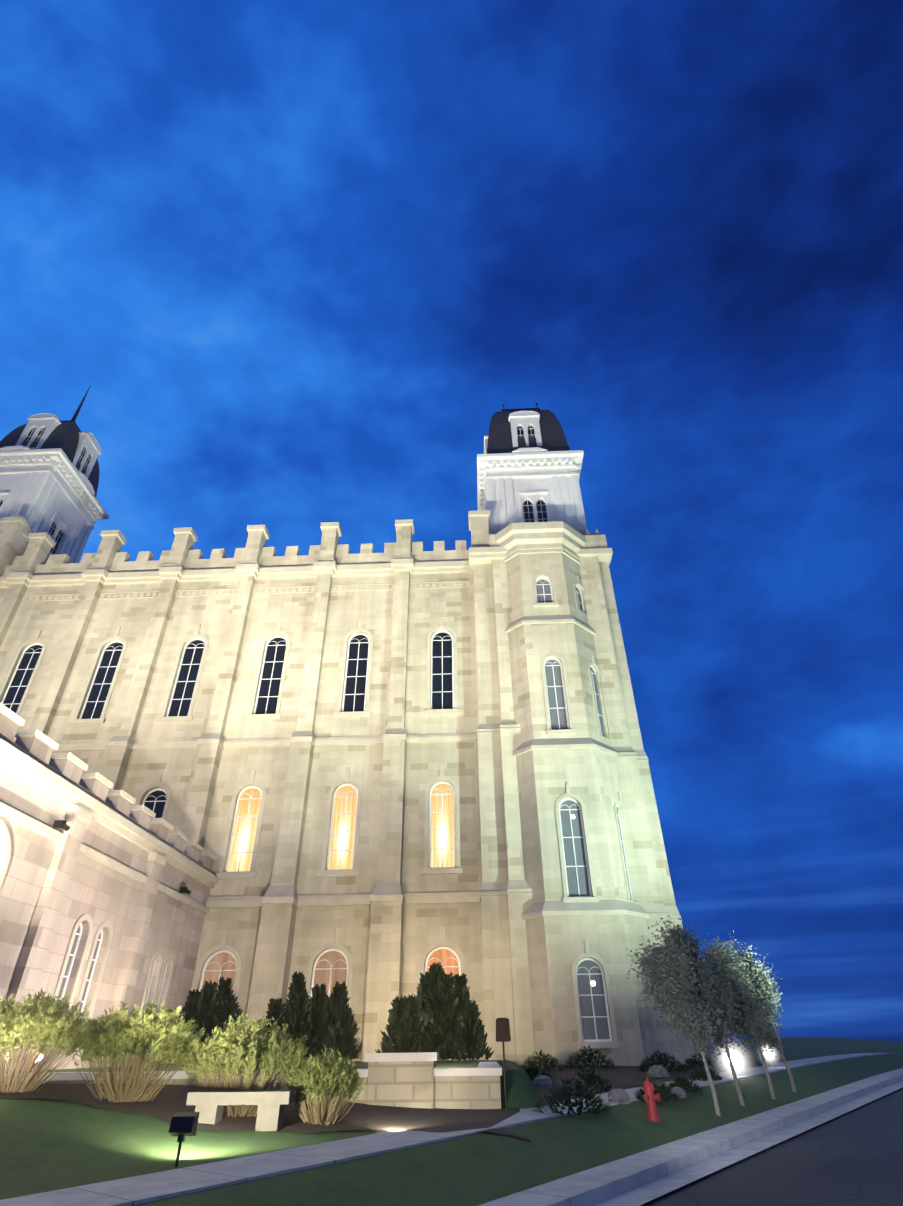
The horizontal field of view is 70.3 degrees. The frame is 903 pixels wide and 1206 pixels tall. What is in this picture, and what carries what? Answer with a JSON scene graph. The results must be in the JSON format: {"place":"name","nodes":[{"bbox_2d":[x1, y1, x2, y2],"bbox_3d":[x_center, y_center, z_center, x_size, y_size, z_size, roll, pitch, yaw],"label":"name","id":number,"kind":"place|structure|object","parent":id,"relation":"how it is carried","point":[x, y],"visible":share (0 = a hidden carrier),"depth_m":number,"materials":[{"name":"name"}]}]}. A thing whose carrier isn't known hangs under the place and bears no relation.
{"place":"outdoors","nodes":[
{"label":"outdoors","id":0,"kind":"place"},
{"bbox_2d":[0,525,485,1062],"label":"temple wall","id":1,"kind":"structure","parent":0,"point":[278,945],"depth_m":38.20,"materials":[{"name":"beige stone"}]},
{"bbox_2d":[0,519,480,1007],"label":"wall trim","id":2,"kind":"structure","parent":1,"relation":"attached to","point":[289,893],"depth_m":38.66,"materials":[{"name":"beige stone"}]},
{"bbox_2d":[0,1053,896,1205],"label":"sidewalk","id":3,"kind":"structure","parent":0,"point":[136,1190],"depth_m":9.07,"materials":[{"name":"concrete"}]},
{"bbox_2d":[0,1037,902,1205],"bbox_3d":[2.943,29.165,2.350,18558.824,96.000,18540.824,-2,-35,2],"label":"ground","id":4,"kind":"structure","parent":0,"point":[47,1145],"depth_m":10.57,"materials":[{"name":"green plant"}]},
{"bbox_2d":[0,516,52,575],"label":"tower stone","id":5,"kind":"object","parent":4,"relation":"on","point":[14,538],"visible":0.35,"depth_m":47.38,"materials":[{"name":"beige stone"}]},
{"bbox_2d":[33,1049,49,1072],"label":"lamp glare","id":6,"kind":"object","parent":4,"relation":"on","point":[42,1061],"visible":0.06,"depth_m":16.53,"materials":[{"name":"white"}]},
{"bbox_2d":[0,712,214,1071],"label":"annex wall","id":7,"kind":"structure","parent":4,"relation":"on","point":[51,892],"depth_m":22.61,"materials":[{"name":"beige stone"}]},
{"bbox_2d":[0,703,217,1032],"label":"annex trim","id":8,"kind":"structure","parent":7,"relation":"attached to","point":[83,805],"depth_m":22.68,"materials":[{"name":"beige stone"}]},
{"bbox_2d":[58,923,166,1019],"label":"window frames","id":9,"kind":"structure","parent":7,"relation":"attached to","point":[71,965],"depth_m":22.92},
{"bbox_2d":[56,926,100,1015],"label":"narrow windows","id":10,"kind":"structure","parent":9,"relation":"in","point":[69,963],"depth_m":22.43,"materials":[{"name":"grey glass"}]},
{"bbox_2d":[52,820,190,894],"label":"floodlights","id":11,"kind":"object","parent":7,"relation":"attached to","point":[60,825],"visible":1,"depth_m":20.79,"materials":[{"name":"black metal"}]},
{"bbox_2d":[168,1112,199,1166],"bbox_3d":[-3.946,7.850,9.338,0.340,0.660,0.200,-2,-35,2],"label":"floodlight","id":12,"kind":"object","parent":4,"relation":"on","point":[183,1125],"visible":0.88,"depth_m":9.39,"materials":[{"name":"black metal"}]},
{"bbox_2d":[186,1090,295,1130],"bbox_3d":[-3.923,9.425,11.899,1.900,0.570,0.500,-2,-35,2],"label":"stone bench","id":13,"kind":"object","parent":4,"relation":"on","point":[271,1104],"visible":0.85,"depth_m":11.78,"materials":[{"name":"beige stone"}]},
{"bbox_2d":[6,1061,500,1108],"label":"retaining wall","id":14,"kind":"structure","parent":4,"relation":"on","point":[413,1084],"depth_m":14.44,"materials":[{"name":"stone"}]},
{"bbox_2d":[6,1052,501,1080],"bbox_3d":[-5.758,13.018,18.112,14.150,0.440,8.260,-2,-35,2],"label":"wall cap","id":15,"kind":"object","parent":14,"relation":"on","point":[488,1069],"visible":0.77,"depth_m":14.68,"materials":[{"name":"beige stone"}]},
{"bbox_2d":[156,962,493,1063],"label":"evergreen shrubs","id":16,"kind":"object","parent":4,"relation":"on","point":[439,1013],"visible":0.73,"depth_m":27.20,"materials":[{"name":"green plant"}]},
{"bbox_2d":[0,1060,739,1139],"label":"mulch bed","id":17,"kind":"object","parent":4,"relation":"on","point":[166,1103],"visible":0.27,"depth_m":12.85,"materials":[{"name":"brown soil"}]},
{"bbox_2d":[533,1065,716,1103],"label":"bed rocks","id":18,"kind":"object","parent":17,"relation":"on","point":[620,1096],"visible":0.73,"depth_m":18.08,"materials":[{"name":"grey stone"}]},
{"bbox_2d":[496,1018,510,1111],"bbox_3d":[1.175,10.270,14.221,0.340,1.780,0.272,-2,-35,2],"label":"sign","id":19,"kind":"object","parent":4,"relation":"on","point":[503,1035],"visible":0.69,"depth_m":14.43,"materials":[{"name":"brown metal"}]},
{"bbox_2d":[471,516,707,1065],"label":"corner tower","id":20,"kind":"structure","parent":4,"relation":"on","point":[506,982],"depth_m":32.96,"materials":[{"name":"beige stone"}]},
{"bbox_2d":[0,411,586,562],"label":"tower lanterns","id":21,"kind":"object","parent":20,"relation":"on","point":[42,490],"visible":0.71,"depth_m":52.20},
{"bbox_2d":[0,426,547,553],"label":"lantern glass","id":22,"kind":"object","parent":21,"relation":"attached to","point":[539,504],"visible":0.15,"depth_m":53.27,"materials":[{"name":"black glass"}]},
{"bbox_2d":[0,385,569,496],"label":"tower roofs","id":23,"kind":"structure","parent":21,"relation":"on","point":[64,436],"depth_m":55.52,"materials":[{"name":"black metal"}]},
{"bbox_2d":[1,578,659,1041],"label":"window frames","id":24,"kind":"structure","parent":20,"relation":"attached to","point":[341,850],"depth_m":35.61,"materials":[{"name":"white paint"}]},
{"bbox_2d":[3,632,452,817],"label":"dark glass","id":25,"kind":"object","parent":24,"relation":"attached to","point":[275,684],"visible":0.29,"depth_m":40.52,"materials":[{"name":"black glass"}]},
{"bbox_2d":[203,951,346,996],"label":"arched windows","id":26,"kind":"structure","parent":24,"relation":"attached to","point":[322,976],"depth_m":31.07,"materials":[{"name":"orange glass"}]},
{"bbox_2d":[227,784,454,871],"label":"lit windows","id":27,"kind":"structure","parent":24,"relation":"attached to","point":[348,837],"depth_m":34.83,"materials":[{"name":"yellow glass"}]},
{"bbox_2d":[427,949,458,985],"bbox_3d":[-0.414,18.051,30.479,1.550,2.825,0.001,-2,-35,2],"label":"arched window","id":28,"kind":"structure","parent":24,"relation":"attached to","point":[442,955],"depth_m":31.00,"materials":[{"name":"orange glass"}]},
{"bbox_2d":[571,815,595,985],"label":"window lights","id":29,"kind":"object","parent":24,"relation":"attached to","point":[593,983],"visible":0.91,"depth_m":27.96},
{"bbox_2d":[506,554,555,1064],"bbox_3d":[3.192,9.781,34.348,0.707,30.350,3.600,27,-44,-34],"label":"tower cant","id":30,"kind":"object","parent":20,"relation":"attached to","point":[542,1024],"visible":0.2,"depth_m":32.21,"materials":[{"name":"stone"}]},
{"bbox_2d":[468,510,682,1047],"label":"tower trim","id":31,"kind":"structure","parent":20,"relation":"attached to","point":[515,539],"depth_m":34.84,"materials":[{"name":"stone"}]},
{"bbox_2d":[536,579,630,1039],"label":"tower windows","id":32,"kind":"structure","parent":20,"relation":"attached to","point":[588,1024],"depth_m":31.23,"materials":[{"name":"grey glass"}]},
{"bbox_2d":[562,553,668,1065],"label":"tower wall","id":33,"kind":"structure","parent":4,"relation":"on","point":[636,929],"depth_m":32.77,"materials":[{"name":"stone"}]},
{"bbox_2d":[518,1045,761,1114],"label":"shrubs","id":34,"kind":"object","parent":4,"relation":"on","point":[566,1090],"visible":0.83,"depth_m":18.00,"materials":[{"name":"green plant"}]},
{"bbox_2d":[642,1077,660,1121],"bbox_3d":[4.344,10.772,13.924,0.385,0.770,0.395,-2,-35,2],"label":"fire hydrant","id":35,"kind":"object","parent":4,"relation":"on","point":[650,1097],"visible":0.94,"depth_m":13.82,"materials":[{"name":"red metal"}]},
{"bbox_2d":[728,1054,738,1066],"bbox_3d":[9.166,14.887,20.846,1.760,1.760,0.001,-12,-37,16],"label":"floodlight","id":36,"kind":"object","parent":4,"relation":"on","point":[735,1059],"visible":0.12,"depth_m":20.84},
{"bbox_2d":[0,0,902,1045],"label":"sky","id":37,"kind":"structure","parent":0,"point":[298,261],"materials":[{"name":"blue"}]},
{"bbox_2d":[640,1088,902,1205],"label":"gutter","id":38,"kind":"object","parent":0,"point":[854,1157],"depth_m":10.25,"materials":[{"name":"concrete"}]},
{"bbox_2d":[478,1068,902,1205],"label":"sidewalk","id":39,"kind":"structure","parent":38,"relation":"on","point":[595,1185],"depth_m":11.02,"materials":[{"name":"concrete"}]},
{"bbox_2d":[592,1080,902,1205],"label":"curb","id":40,"kind":"structure","parent":38,"relation":"on","point":[646,1192],"depth_m":11.31,"materials":[{"name":"concrete"}]}
]}

